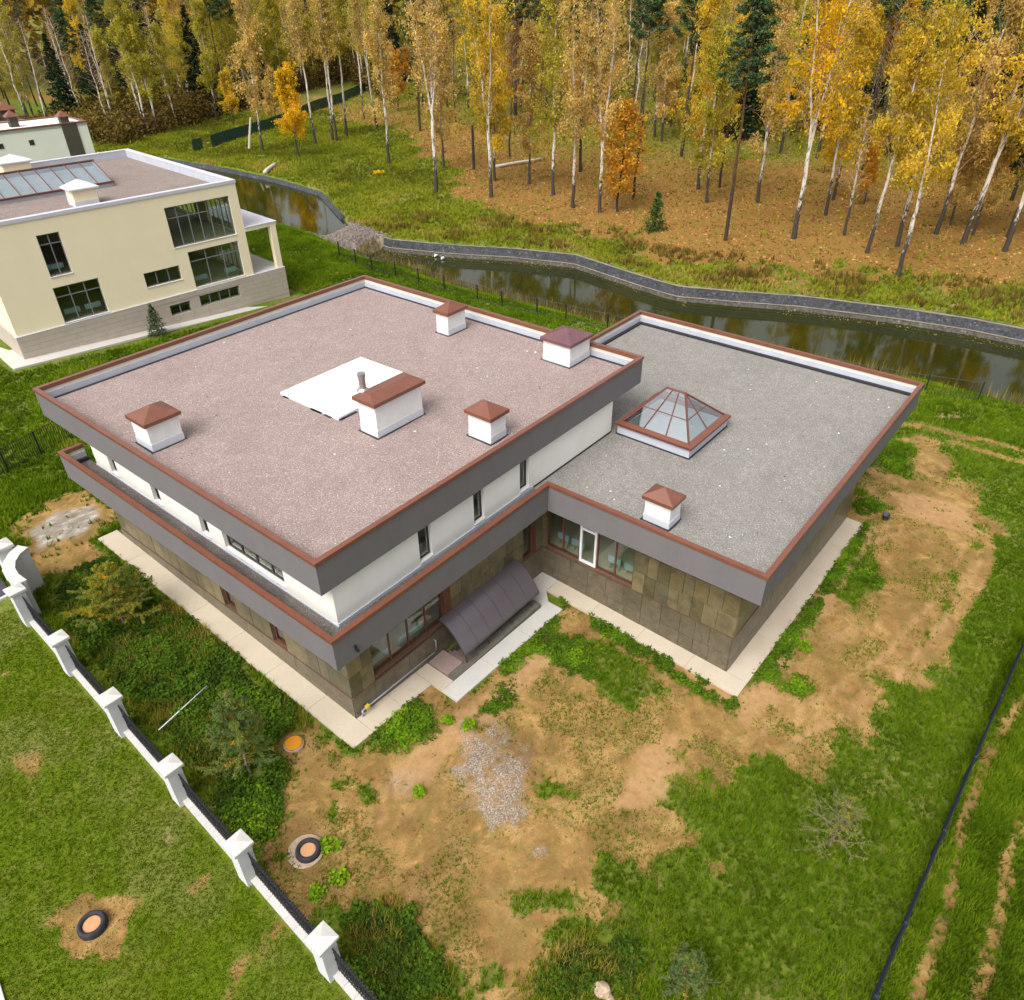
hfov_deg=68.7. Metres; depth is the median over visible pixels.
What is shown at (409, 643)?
window
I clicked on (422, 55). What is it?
birch tree
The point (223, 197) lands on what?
window
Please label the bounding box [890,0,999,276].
birch tree
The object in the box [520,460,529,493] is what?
window
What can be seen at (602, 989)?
boulder
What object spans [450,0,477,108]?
birch tree
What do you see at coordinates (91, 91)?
spruce tree
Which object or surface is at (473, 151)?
snag
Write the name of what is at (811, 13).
birch tree
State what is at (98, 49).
birch tree
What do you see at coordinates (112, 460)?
window
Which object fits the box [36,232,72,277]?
window
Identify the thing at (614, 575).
window
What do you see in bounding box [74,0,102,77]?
bare tree
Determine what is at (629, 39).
bare tree
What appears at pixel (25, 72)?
bare tree
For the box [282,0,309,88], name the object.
birch tree
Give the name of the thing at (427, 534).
window
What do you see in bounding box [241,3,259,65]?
birch tree
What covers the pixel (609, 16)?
birch tree
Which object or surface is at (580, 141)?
birch tree
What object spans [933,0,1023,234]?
birch tree
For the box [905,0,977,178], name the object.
pine tree
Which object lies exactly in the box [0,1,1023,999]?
ground
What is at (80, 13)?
birch tree
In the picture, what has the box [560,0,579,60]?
birch tree
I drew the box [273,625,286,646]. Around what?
window
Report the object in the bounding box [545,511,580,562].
window
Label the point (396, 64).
young birch
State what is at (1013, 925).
rough grass
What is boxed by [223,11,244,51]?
birch tree
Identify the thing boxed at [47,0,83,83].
pine tree
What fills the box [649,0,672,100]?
pine tree
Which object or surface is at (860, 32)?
birch tree
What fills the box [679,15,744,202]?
birch tree
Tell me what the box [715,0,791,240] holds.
pine tree
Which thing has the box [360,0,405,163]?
birch tree
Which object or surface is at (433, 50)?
birch tree
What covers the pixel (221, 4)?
pine tree
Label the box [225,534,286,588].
window
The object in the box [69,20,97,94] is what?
spruce tree
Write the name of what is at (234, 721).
larch sapling
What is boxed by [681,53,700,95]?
young birch
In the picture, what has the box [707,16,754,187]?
pine tree
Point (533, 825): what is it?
pebbles
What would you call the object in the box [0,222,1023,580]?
rough grass
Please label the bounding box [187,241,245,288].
window
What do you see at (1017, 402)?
reeds
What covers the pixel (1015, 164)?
birch tree
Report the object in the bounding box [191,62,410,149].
sheet fence
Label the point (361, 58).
birch tree
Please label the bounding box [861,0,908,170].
pine tree
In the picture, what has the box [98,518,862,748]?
pavement
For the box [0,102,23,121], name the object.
brick house
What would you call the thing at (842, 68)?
birch tree
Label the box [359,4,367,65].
bare tree
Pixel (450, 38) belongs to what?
birch tree
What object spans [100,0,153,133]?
birch tree
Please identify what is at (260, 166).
meadow grass
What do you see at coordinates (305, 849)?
manhole
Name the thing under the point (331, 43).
birch tree
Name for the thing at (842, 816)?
larch sapling
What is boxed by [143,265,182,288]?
window
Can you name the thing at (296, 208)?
pond water
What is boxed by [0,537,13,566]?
gate pillar
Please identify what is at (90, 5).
pine tree
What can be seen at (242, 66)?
birch tree
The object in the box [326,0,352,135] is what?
birch tree
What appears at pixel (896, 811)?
rough grass
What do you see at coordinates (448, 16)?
pine tree
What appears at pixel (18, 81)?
birch tree
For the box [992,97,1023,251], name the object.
birch tree
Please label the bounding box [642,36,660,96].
young birch
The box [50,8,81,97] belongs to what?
pine tree
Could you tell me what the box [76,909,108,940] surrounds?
manhole
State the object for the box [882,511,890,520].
bucket
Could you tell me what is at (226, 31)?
birch tree
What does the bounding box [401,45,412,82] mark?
young birch
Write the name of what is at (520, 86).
birch tree
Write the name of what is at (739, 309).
water weeds
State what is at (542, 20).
birch tree
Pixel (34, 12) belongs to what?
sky
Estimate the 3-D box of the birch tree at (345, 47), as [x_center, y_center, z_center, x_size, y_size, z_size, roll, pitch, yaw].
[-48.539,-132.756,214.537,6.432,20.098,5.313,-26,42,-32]
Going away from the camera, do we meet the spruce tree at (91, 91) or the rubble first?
the rubble
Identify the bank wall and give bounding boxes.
[159,157,343,219]
[382,237,1023,345]
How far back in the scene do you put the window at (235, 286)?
66.58 m
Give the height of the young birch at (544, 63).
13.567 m
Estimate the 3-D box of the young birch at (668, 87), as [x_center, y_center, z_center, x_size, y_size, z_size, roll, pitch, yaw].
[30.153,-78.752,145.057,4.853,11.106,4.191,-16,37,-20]
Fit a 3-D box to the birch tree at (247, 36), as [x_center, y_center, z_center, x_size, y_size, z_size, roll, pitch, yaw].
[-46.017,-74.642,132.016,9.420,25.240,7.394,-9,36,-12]
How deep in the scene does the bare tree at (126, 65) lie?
160.13 m
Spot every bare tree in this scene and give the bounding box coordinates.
[0,25,25,115]
[0,68,9,104]
[1,0,47,110]
[1,5,37,106]
[11,16,46,116]
[35,41,55,99]
[36,3,71,95]
[43,13,82,117]
[44,21,72,94]
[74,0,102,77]
[76,27,110,119]
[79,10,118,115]
[80,31,112,110]
[106,6,137,107]
[115,22,144,124]
[132,0,155,86]
[141,1,170,98]
[144,12,167,85]
[280,0,295,71]
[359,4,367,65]
[622,2,636,78]
[628,0,656,129]
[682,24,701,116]
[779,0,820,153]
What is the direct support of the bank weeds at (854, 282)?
on the ground at (561, 853)
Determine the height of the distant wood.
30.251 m
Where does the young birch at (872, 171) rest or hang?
on the ground at (561, 853)
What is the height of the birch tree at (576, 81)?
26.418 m
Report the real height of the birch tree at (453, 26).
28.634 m
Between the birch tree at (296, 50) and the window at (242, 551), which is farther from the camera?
the birch tree at (296, 50)
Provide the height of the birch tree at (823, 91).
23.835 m
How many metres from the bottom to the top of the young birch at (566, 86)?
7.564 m
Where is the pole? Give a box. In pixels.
[158,686,206,729]
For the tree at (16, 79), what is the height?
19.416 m
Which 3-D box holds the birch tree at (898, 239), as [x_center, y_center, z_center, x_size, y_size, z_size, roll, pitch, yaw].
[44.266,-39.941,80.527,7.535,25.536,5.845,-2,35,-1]
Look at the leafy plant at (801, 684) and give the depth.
33.50 m
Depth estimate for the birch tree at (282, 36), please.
193.03 m
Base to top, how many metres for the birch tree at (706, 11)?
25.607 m
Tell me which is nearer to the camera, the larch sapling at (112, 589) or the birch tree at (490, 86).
the larch sapling at (112, 589)
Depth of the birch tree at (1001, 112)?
79.05 m
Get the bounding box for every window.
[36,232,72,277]
[52,278,108,323]
[111,460,119,477]
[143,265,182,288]
[154,487,163,506]
[164,196,236,248]
[170,301,190,315]
[175,204,195,214]
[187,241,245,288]
[199,286,239,305]
[202,519,211,538]
[206,197,231,227]
[216,242,240,267]
[224,590,236,609]
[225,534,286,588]
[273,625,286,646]
[370,593,442,677]
[420,525,433,563]
[474,490,485,525]
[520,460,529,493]
[523,524,531,558]
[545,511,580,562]
[594,533,635,588]
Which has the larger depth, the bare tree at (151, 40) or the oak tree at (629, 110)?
the bare tree at (151, 40)
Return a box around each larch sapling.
[60,559,161,632]
[193,689,280,778]
[657,941,721,999]
[791,780,872,865]
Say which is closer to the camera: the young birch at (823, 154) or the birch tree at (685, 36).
the young birch at (823, 154)
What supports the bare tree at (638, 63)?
on the ground at (561, 853)
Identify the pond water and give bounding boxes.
[190,166,347,234]
[372,248,1023,403]
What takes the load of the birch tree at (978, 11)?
on the ground at (561, 853)
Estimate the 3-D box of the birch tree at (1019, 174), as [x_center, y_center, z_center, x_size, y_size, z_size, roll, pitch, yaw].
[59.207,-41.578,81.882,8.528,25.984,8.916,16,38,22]
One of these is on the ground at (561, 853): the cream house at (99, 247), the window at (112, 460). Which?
the cream house at (99, 247)
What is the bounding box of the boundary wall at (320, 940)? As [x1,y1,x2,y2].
[3,582,377,999]
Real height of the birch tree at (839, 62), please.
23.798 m
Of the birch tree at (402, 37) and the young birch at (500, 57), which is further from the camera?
the birch tree at (402, 37)
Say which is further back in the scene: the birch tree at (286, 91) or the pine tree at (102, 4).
the pine tree at (102, 4)
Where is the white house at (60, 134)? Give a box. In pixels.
[0,110,94,161]
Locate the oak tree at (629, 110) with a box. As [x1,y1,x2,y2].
[593,97,654,211]
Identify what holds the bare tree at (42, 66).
on the ground at (561, 853)
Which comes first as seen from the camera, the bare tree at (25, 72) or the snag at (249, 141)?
the snag at (249, 141)
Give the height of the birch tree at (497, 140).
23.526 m
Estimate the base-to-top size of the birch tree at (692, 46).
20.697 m
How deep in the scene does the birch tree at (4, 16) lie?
162.94 m
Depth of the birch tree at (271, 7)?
180.54 m
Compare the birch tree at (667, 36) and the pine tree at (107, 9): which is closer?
the birch tree at (667, 36)
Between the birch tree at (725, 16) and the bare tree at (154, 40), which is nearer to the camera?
the birch tree at (725, 16)
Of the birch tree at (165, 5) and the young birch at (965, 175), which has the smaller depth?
the young birch at (965, 175)
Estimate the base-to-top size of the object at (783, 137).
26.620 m
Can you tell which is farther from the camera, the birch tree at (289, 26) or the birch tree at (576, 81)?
the birch tree at (289, 26)
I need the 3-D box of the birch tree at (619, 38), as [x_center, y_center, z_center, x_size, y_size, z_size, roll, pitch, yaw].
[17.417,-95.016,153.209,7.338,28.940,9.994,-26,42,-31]
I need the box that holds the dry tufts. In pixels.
[328,83,1023,297]
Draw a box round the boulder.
[592,981,614,999]
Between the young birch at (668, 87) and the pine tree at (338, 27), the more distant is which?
the pine tree at (338, 27)
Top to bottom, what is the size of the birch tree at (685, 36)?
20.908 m
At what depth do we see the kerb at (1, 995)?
22.14 m
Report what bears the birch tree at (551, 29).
on the ground at (561, 853)
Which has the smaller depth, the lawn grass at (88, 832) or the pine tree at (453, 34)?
the lawn grass at (88, 832)
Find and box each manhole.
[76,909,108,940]
[283,736,303,753]
[287,834,323,868]
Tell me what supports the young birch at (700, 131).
on the ground at (561, 853)
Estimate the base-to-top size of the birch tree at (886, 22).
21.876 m
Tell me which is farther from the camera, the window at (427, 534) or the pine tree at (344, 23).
the pine tree at (344, 23)
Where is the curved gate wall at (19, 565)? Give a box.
[2,545,43,613]
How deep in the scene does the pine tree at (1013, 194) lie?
99.57 m
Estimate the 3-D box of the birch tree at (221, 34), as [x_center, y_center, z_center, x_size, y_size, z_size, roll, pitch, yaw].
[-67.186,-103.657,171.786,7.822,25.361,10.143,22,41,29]
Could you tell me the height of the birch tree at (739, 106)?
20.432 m
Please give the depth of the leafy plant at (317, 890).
24.95 m
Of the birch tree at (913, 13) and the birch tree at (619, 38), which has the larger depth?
the birch tree at (619, 38)
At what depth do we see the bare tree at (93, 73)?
146.40 m
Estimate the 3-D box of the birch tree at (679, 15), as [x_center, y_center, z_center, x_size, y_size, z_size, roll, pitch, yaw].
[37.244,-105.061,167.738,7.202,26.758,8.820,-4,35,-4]
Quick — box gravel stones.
[384,699,640,893]
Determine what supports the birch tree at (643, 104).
on the ground at (561, 853)
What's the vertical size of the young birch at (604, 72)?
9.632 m
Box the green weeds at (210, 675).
[54,555,647,999]
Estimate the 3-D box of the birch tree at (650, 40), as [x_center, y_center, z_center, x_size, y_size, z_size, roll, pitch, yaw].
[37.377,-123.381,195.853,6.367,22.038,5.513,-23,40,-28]
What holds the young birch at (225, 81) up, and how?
on the ground at (561, 853)
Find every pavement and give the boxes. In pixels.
[0,306,265,370]
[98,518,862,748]
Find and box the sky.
[7,0,996,15]
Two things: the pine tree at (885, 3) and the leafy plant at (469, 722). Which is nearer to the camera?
the leafy plant at (469, 722)
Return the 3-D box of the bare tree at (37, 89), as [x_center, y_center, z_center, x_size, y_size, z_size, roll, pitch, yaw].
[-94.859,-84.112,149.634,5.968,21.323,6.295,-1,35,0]
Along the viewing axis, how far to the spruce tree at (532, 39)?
188.77 m
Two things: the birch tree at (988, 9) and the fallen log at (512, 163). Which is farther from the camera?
the birch tree at (988, 9)
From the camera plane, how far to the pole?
30.47 m
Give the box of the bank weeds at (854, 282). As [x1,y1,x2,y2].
[362,209,1023,322]
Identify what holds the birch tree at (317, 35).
on the ground at (561, 853)
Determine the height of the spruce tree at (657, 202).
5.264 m
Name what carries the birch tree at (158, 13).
on the ground at (561, 853)
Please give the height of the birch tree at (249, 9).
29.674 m
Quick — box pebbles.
[322,614,724,994]
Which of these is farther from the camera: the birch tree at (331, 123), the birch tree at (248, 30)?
the birch tree at (248, 30)
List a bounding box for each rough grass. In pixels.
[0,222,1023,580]
[0,301,1023,999]
[878,599,1023,999]
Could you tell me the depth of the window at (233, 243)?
69.30 m
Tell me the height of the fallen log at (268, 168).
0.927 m
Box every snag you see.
[248,117,250,148]
[471,125,474,169]
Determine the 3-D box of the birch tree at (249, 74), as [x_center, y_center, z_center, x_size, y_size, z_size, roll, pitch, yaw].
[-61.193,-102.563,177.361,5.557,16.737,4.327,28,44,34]
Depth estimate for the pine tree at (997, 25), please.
114.97 m
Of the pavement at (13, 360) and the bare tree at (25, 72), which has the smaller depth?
the pavement at (13, 360)
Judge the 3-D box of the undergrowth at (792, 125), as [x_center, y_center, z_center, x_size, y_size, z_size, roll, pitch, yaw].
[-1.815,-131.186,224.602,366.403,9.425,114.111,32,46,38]
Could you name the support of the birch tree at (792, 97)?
on the ground at (561, 853)
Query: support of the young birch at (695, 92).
on the ground at (561, 853)
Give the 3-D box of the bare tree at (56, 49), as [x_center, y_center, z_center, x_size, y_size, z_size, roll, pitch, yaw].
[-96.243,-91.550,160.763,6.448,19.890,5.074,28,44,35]
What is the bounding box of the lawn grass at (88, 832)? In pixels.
[0,610,344,999]
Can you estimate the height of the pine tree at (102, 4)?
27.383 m
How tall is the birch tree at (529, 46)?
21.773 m
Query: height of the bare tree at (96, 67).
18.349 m
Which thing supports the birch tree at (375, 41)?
on the ground at (561, 853)
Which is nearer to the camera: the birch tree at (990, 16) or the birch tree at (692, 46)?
the birch tree at (990, 16)
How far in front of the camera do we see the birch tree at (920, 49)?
189.72 m
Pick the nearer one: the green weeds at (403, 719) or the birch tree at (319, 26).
the green weeds at (403, 719)
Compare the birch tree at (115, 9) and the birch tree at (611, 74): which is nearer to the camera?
the birch tree at (611, 74)
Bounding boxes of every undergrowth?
[17,50,381,145]
[395,41,1023,176]
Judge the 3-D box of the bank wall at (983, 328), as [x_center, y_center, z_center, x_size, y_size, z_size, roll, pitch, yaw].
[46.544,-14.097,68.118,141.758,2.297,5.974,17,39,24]
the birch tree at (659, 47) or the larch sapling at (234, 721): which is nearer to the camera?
the larch sapling at (234, 721)
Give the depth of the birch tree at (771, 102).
94.99 m
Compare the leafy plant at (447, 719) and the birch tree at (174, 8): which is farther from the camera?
the birch tree at (174, 8)
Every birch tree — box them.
[0,1,33,114]
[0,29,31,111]
[0,39,30,115]
[62,0,90,86]
[75,0,95,39]
[88,25,120,100]
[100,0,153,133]
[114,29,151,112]
[117,0,165,130]
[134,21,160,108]
[143,22,176,121]
[153,0,184,74]
[154,0,200,89]
[155,6,195,86]
[164,15,190,91]
[173,0,196,59]
[186,3,223,73]
[188,0,223,118]
[202,2,227,70]
[205,0,243,90]
[217,0,244,81]
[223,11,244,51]
[224,0,277,150]
[224,8,259,79]
[228,0,257,79]
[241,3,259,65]
[241,27,261,101]
[243,0,254,27]
[246,0,261,62]
[251,0,277,76]
[257,0,276,70]
[259,0,288,67]
[261,0,292,81]
[270,2,289,66]
[271,61,309,156]
[277,3,286,48]
[278,0,289,36]
[280,0,316,143]
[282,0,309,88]
[283,1,302,58]
[287,7,306,73]
[299,12,320,84]
[301,0,334,140]
[302,0,347,141]
[304,0,335,88]
[316,0,336,70]
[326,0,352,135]
[340,4,353,67]
[342,0,368,119]
[343,0,377,127]
[345,1,369,82]
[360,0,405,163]
[361,0,371,63]
[365,0,385,55]
[365,4,383,92]
[394,0,413,75]
[399,0,461,192]
[411,0,430,96]
[412,4,432,104]
[420,8,461,168]
[443,0,464,96]
[444,2,460,81]
[446,3,460,72]
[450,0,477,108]
[455,0,515,198]
[469,2,514,180]
[471,0,501,87]
[502,0,514,85]
[503,3,525,96]
[505,0,540,107]
[509,17,551,183]
[524,0,577,194]
[529,0,555,37]
[541,0,558,46]
[553,0,609,207]
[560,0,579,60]
[568,1,603,126]
[577,0,635,212]
[594,0,621,110]
[603,0,622,56]
[612,26,663,199]
[640,0,686,136]
[641,2,663,62]
[647,0,683,141]
[658,0,739,189]
[666,0,694,65]
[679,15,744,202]
[681,1,696,64]
[682,2,696,67]
[687,0,742,97]
[701,0,746,66]
[722,0,752,33]
[723,7,752,132]
[742,0,805,202]
[755,0,808,156]
[765,0,875,239]
[780,0,825,125]
[805,3,883,215]
[809,0,873,158]
[821,0,856,140]
[825,3,886,199]
[834,100,877,235]
[865,0,899,109]
[865,4,955,253]
[867,0,877,9]
[872,0,922,118]
[876,0,972,246]
[887,0,945,139]
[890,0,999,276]
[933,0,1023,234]
[960,10,1023,244]
[964,0,1002,89]
[973,18,1019,119]
[976,0,996,48]
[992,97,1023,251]
[998,127,1023,237]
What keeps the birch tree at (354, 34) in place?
on the ground at (561, 853)
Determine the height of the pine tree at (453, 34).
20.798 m
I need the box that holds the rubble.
[304,210,391,257]
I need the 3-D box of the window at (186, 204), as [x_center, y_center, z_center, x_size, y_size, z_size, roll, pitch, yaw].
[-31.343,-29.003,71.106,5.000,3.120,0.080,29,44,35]
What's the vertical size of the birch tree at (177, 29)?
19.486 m
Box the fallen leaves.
[194,64,1023,290]
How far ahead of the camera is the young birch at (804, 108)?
134.56 m
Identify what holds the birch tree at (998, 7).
on the ground at (561, 853)
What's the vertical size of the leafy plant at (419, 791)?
0.271 m
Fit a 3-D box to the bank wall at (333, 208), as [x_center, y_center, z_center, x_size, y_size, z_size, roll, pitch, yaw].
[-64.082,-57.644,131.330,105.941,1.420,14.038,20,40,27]
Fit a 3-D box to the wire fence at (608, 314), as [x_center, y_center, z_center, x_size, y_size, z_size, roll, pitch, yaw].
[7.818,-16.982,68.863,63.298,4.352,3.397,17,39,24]
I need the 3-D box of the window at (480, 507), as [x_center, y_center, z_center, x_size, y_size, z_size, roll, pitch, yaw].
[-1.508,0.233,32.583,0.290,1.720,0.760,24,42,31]
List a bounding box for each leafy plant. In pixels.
[307,881,327,903]
[319,833,343,858]
[328,865,349,885]
[412,784,425,798]
[440,714,454,725]
[461,717,477,731]
[790,676,809,695]
[798,640,813,652]
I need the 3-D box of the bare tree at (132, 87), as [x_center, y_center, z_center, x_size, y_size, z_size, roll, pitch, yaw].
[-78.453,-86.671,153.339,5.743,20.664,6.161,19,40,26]
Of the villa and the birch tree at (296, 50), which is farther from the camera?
the birch tree at (296, 50)
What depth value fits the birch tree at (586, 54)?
140.81 m
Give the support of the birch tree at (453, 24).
on the ground at (561, 853)
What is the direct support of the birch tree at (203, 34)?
on the ground at (561, 853)
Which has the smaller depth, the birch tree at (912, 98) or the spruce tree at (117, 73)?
the birch tree at (912, 98)
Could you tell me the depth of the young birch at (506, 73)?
157.91 m
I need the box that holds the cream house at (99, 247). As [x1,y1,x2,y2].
[0,148,289,358]
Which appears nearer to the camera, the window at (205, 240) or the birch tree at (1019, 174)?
the window at (205, 240)
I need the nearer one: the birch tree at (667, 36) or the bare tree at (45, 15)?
the birch tree at (667, 36)
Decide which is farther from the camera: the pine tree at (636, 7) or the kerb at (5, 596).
the pine tree at (636, 7)
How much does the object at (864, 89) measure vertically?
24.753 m
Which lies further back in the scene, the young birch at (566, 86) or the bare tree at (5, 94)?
the young birch at (566, 86)
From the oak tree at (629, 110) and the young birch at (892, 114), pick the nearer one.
the oak tree at (629, 110)
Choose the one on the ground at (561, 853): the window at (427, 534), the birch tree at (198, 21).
the birch tree at (198, 21)
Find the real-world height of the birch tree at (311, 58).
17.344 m
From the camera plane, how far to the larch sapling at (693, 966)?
22.57 m
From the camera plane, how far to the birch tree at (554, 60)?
100.32 m
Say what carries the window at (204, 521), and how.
in the villa
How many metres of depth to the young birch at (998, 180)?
85.97 m
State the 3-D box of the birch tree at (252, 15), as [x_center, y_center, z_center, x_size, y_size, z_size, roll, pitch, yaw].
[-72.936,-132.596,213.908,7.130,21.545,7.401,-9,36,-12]
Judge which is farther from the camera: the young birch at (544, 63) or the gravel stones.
the young birch at (544, 63)
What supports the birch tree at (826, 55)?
on the ground at (561, 853)
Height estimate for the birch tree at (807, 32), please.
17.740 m
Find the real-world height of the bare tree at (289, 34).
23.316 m
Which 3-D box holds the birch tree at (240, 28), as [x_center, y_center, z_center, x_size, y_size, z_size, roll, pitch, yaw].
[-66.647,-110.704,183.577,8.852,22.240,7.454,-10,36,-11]
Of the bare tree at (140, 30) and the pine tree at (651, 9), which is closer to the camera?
the pine tree at (651, 9)
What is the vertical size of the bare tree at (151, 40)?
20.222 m
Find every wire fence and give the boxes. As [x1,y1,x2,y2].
[0,421,73,473]
[337,241,984,400]
[870,641,1023,999]
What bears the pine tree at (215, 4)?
on the ground at (561, 853)
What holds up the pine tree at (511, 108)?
on the ground at (561, 853)
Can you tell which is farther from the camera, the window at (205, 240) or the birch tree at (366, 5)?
the birch tree at (366, 5)
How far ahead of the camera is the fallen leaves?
101.48 m
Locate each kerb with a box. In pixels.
[0,594,8,600]
[0,983,4,999]
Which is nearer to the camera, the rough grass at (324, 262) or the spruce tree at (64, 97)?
the rough grass at (324, 262)
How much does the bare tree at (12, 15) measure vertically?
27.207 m
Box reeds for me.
[353,235,1023,404]
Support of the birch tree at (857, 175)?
on the ground at (561, 853)
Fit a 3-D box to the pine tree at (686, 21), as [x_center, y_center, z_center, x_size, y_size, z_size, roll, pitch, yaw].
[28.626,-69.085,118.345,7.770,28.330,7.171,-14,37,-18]
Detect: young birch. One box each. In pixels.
[218,66,239,124]
[259,79,279,122]
[270,82,280,115]
[385,45,411,110]
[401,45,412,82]
[484,54,508,123]
[499,56,513,101]
[537,34,553,90]
[561,63,571,90]
[564,41,591,97]
[597,57,611,94]
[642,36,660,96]
[653,62,678,120]
[662,73,682,126]
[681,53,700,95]
[688,73,704,129]
[692,84,724,168]
[792,73,813,130]
[816,128,835,172]
[853,133,886,204]
[878,83,912,154]
[934,106,993,225]
[953,113,1023,235]
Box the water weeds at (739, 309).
[380,252,1023,348]
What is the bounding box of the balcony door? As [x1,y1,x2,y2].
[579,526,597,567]
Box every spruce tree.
[41,32,79,116]
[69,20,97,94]
[78,20,119,110]
[106,13,136,101]
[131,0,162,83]
[179,3,223,114]
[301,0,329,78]
[344,2,355,68]
[381,0,409,80]
[522,2,540,83]
[641,192,667,233]
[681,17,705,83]
[718,5,772,140]
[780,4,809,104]
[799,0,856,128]
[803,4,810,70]
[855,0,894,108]
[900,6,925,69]
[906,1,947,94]
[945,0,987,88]
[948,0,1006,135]
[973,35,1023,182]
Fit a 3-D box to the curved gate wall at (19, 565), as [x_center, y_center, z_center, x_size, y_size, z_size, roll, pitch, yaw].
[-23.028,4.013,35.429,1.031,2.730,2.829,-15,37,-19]
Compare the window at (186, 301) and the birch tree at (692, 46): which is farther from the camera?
the birch tree at (692, 46)
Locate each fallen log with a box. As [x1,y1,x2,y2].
[263,162,276,174]
[495,158,541,167]
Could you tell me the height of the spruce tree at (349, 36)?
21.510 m
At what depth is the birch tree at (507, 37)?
182.96 m
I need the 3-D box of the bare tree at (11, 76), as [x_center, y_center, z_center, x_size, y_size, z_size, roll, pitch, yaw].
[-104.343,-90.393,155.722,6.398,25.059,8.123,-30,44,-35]
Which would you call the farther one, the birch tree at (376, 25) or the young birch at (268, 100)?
the birch tree at (376, 25)
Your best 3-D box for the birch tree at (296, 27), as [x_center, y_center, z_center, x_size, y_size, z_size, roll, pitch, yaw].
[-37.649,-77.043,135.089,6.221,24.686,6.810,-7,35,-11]
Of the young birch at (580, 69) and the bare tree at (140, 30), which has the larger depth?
the bare tree at (140, 30)
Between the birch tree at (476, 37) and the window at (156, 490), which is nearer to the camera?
the window at (156, 490)
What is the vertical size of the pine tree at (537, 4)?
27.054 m
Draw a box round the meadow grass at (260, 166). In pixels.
[92,70,1023,324]
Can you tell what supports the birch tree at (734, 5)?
on the ground at (561, 853)
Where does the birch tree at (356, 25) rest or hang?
on the ground at (561, 853)
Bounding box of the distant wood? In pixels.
[0,0,997,71]
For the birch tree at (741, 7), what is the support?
on the ground at (561, 853)
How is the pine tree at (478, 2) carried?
on the ground at (561, 853)
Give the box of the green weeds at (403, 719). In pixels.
[225,437,915,852]
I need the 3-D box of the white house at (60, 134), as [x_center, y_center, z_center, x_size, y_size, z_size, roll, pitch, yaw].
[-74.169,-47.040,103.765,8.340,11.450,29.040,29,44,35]
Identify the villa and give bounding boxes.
[32,275,924,718]
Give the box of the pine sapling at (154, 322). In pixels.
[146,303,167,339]
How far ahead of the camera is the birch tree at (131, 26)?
145.98 m
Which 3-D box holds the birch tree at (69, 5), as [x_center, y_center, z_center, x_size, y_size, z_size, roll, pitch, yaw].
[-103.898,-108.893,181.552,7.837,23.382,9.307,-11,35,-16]
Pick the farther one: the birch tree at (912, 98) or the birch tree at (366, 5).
the birch tree at (366, 5)
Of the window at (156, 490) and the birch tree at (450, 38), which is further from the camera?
the birch tree at (450, 38)
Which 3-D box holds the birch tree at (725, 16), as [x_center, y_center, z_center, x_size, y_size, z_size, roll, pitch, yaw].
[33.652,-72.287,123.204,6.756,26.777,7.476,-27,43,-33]
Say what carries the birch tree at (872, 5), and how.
on the ground at (561, 853)
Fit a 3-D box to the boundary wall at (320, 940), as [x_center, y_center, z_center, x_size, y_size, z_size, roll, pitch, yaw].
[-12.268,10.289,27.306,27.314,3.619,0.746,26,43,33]
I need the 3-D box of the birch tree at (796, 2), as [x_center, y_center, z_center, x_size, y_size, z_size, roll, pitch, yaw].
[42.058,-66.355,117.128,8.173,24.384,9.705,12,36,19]
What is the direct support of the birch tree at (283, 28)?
on the ground at (561, 853)
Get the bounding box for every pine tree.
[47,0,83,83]
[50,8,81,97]
[82,0,118,100]
[97,0,126,76]
[98,0,137,26]
[185,0,224,96]
[206,0,234,90]
[324,0,345,77]
[339,0,351,73]
[397,0,427,130]
[431,0,454,107]
[447,14,467,133]
[464,0,497,108]
[496,0,533,120]
[499,8,523,134]
[501,20,522,156]
[525,0,559,110]
[535,5,557,123]
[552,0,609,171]
[627,0,670,135]
[628,0,648,94]
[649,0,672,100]
[669,0,719,155]
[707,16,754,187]
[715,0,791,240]
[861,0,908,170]
[867,0,914,120]
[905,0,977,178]
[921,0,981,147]
[965,0,1023,188]
[987,2,1021,41]
[1010,161,1023,200]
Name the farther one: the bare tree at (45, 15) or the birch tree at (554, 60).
the bare tree at (45, 15)
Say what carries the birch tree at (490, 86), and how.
on the ground at (561, 853)
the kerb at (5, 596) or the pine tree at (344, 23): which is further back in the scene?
the pine tree at (344, 23)
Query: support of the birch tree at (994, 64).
on the ground at (561, 853)
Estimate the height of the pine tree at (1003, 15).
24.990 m
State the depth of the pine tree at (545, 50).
142.20 m
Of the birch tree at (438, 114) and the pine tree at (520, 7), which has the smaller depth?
the birch tree at (438, 114)
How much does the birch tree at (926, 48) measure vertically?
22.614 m

